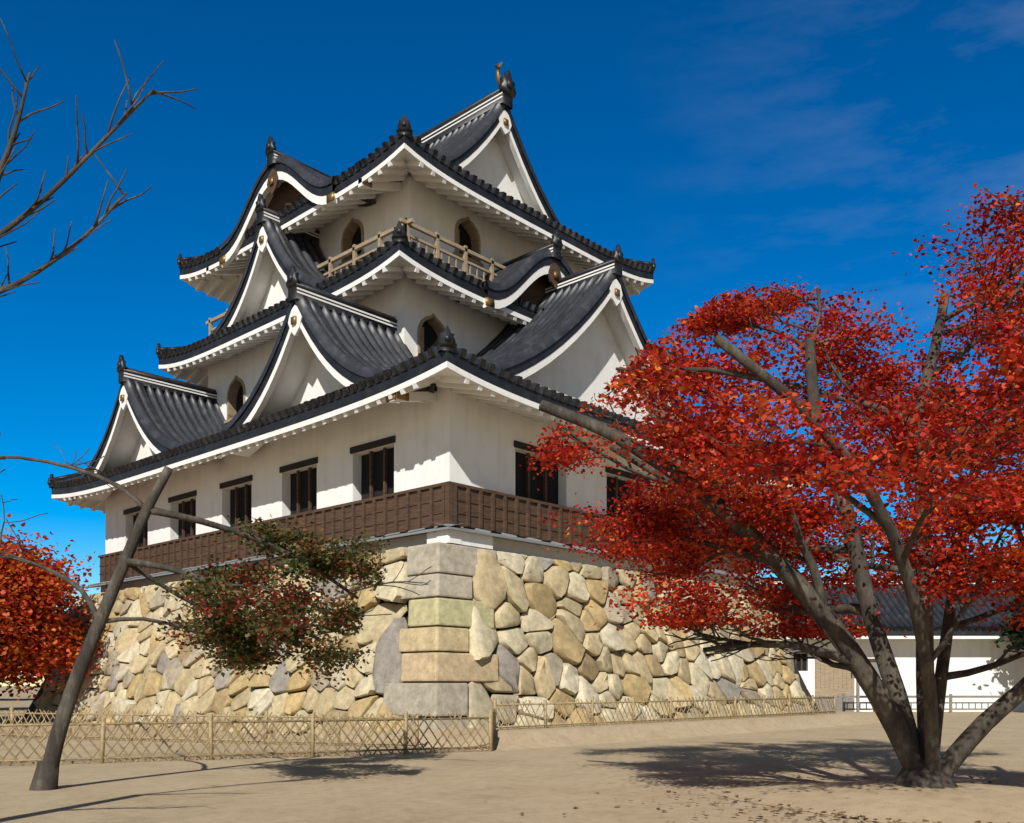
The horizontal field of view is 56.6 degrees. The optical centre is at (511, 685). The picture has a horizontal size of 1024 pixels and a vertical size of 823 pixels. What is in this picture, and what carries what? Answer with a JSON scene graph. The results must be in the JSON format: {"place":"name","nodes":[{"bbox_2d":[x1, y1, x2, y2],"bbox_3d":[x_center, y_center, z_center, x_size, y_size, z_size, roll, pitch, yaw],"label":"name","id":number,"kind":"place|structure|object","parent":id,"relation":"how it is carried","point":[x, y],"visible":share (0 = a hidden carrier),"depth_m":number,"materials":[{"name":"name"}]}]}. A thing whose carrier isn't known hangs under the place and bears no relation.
{"place":"outdoors","nodes":[
{"label":"outdoors","id":0,"kind":"place"},
{"bbox_2d":[0,686,1023,822],"bbox_3d":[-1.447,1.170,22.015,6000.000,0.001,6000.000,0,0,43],"label":"ground","id":1,"kind":"structure","parent":0,"point":[545,785],"depth_m":12.14,"materials":[{"name":"beige sand"}]},
{"bbox_2d":[0,627,43,676],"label":"leaves","id":2,"kind":"object","parent":1,"relation":"on","point":[9,656],"visible":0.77,"depth_m":28.56,"materials":[{"name":"red plant"}]},
{"bbox_2d":[0,18,197,472],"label":"bare tree","id":3,"kind":"object","parent":1,"relation":"on","point":[37,203],"visible":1,"depth_m":6.49,"materials":[{"name":"brown plant"}]},
{"bbox_2d":[0,432,431,790],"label":"leaning tree","id":4,"kind":"object","parent":1,"relation":"on","point":[46,776],"visible":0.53,"depth_m":10.86,"materials":[{"name":"brown plant"}]},
{"bbox_2d":[154,514,389,691],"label":"tree leaves","id":5,"kind":"object","parent":4,"relation":"attached to","point":[232,635],"visible":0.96,"depth_m":11.03,"materials":[{"name":"green plant"}]},
{"bbox_2d":[0,694,835,765],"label":"bamboo fence","id":6,"kind":"object","parent":1,"relation":"on","point":[490,718],"visible":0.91,"depth_m":16.84,"materials":[{"name":"beige wood"}]},
{"bbox_2d":[30,547,811,737],"bbox_3d":[-3.403,-0.860,32.162,21.131,4.713,17.356,0,0,43],"label":"stone base","id":7,"kind":"object","parent":1,"relation":"on","point":[567,640],"visible":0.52,"depth_m":24.37,"materials":[{"name":"beige stone"}]},
{"bbox_2d":[23,552,819,734],"bbox_3d":[-3.442,-0.600,33.409,22.578,5.200,18.778,0,0,43],"label":"stone backing","id":8,"kind":"object","parent":1,"relation":"on","point":[32,707],"visible":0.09,"depth_m":24.22,"materials":[{"name":"brown stone"}]},
{"bbox_2d":[372,542,498,729],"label":"corner stones","id":9,"kind":"object","parent":1,"relation":"on","point":[443,602],"visible":0.83,"depth_m":20.51,"materials":[{"name":"beige stone"}]},
{"bbox_2d":[101,135,1023,711],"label":"walls","id":10,"kind":"structure","parent":1,"relation":"on","point":[453,437],"depth_m":27.32,"materials":[{"name":"paint"}]},
{"bbox_2d":[123,436,649,514],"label":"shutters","id":11,"kind":"object","parent":10,"relation":"attached to","point":[375,444],"visible":0.73,"depth_m":26.37,"materials":[{"name":"brown wood"}]},
{"bbox_2d":[84,522,774,587],"bbox_3d":[-3.295,-3.634,33.261,19.248,0.268,15.248,0,0,43],"label":"ledge","id":12,"kind":"object","parent":10,"relation":"attached to","point":[415,532],"visible":0.48,"depth_m":23.73,"materials":[{"name":"grey"}]},
{"bbox_2d":[47,69,1011,635],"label":"roof tiles","id":13,"kind":"object","parent":10,"relation":"on","point":[445,341],"visible":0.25,"depth_m":27.59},
{"bbox_2d":[206,217,853,695],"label":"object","id":14,"kind":"object","parent":10,"relation":"attached to","point":[830,681],"visible":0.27,"depth_m":28.51,"materials":[{"name":"beige wood"}]},
{"bbox_2d":[52,92,1014,638],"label":"plaster trim","id":15,"kind":"structure","parent":10,"relation":"attached to","point":[300,350],"depth_m":27.60,"materials":[{"name":"white paint"}]},
{"bbox_2d":[72,62,619,500],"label":"gold ornaments","id":16,"kind":"object","parent":15,"relation":"on","point":[489,302],"visible":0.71,"depth_m":27.32,"materials":[{"name":"brown metal"}]},
{"bbox_2d":[53,102,1020,630],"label":"round roof tiles","id":17,"kind":"object","parent":10,"relation":"attached to","point":[177,422],"visible":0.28,"depth_m":27.91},
{"bbox_2d":[98,169,1003,712],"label":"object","id":18,"kind":"object","parent":10,"relation":"attached to","point":[446,503],"depth_m":24.72,"materials":[{"name":"brown wood"}]},
{"bbox_2d":[133,224,806,670],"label":"dark interiors","id":19,"kind":"object","parent":18,"relation":"on","point":[431,338],"visible":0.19,"depth_m":26.39,"materials":[{"name":"black"}]},
{"bbox_2d":[327,711,916,750],"bbox_3d":[5.441,1.045,26.915,5.450,0.350,22.450,0,0,43],"label":"ground strip","id":20,"kind":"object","parent":1,"relation":"on","point":[518,738],"depth_m":20.64,"materials":[{"name":"beige sand"}]},
{"bbox_2d":[485,766,1023,822],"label":"litter","id":21,"kind":"object","parent":1,"relation":"on","point":[799,811],"visible":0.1,"depth_m":8.83,"materials":[{"name":"red plant"}]},
{"bbox_2d":[539,188,1023,788],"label":"maple tree","id":22,"kind":"object","parent":1,"relation":"on","point":[919,756],"visible":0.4,"depth_m":9.54,"materials":[{"name":"brown plant"}]},
{"bbox_2d":[520,183,1023,640],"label":"maple leaves","id":23,"kind":"object","parent":22,"relation":"attached to","point":[1007,493],"visible":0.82,"depth_m":9.16,"materials":[{"name":"red plant"}]},
{"bbox_2d":[715,781,1023,822],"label":"ground patch","id":24,"kind":"object","parent":1,"relation":"on","point":[881,801],"visible":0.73,"depth_m":8.97,"materials":[{"name":"beige sand"}]},
{"bbox_3d":[24.040,-2.570,39.207,6.348,7.492,5.257,0,0,43],"label":"tree trunk and branches","id":25,"kind":"object","parent":1,"relation":"on","visible":0},
{"bbox_2d":[990,588,1023,658],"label":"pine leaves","id":26,"kind":"object","parent":25,"relation":"attached to","point":[1013,633],"visible":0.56,"depth_m":41.51,"materials":[{"name":"green plant"}]},
{"bbox_2d":[0,0,1023,685],"label":"sky","id":27,"kind":"structure","parent":0,"point":[730,145],"materials":[{"name":"blue"}]},
{"bbox_3d":[-16.846,-1.992,30.289,5.730,6.346,7.324,0,0,43],"label":"tree trunk and branches","id":28,"kind":"object","parent":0,"visible":0},
{"bbox_2d":[0,513,109,700],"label":"leaves","id":29,"kind":"object","parent":28,"relation":"attached to","point":[40,618],"visible":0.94,"depth_m":29.33,"materials":[{"name":"red plant"}]}
]}

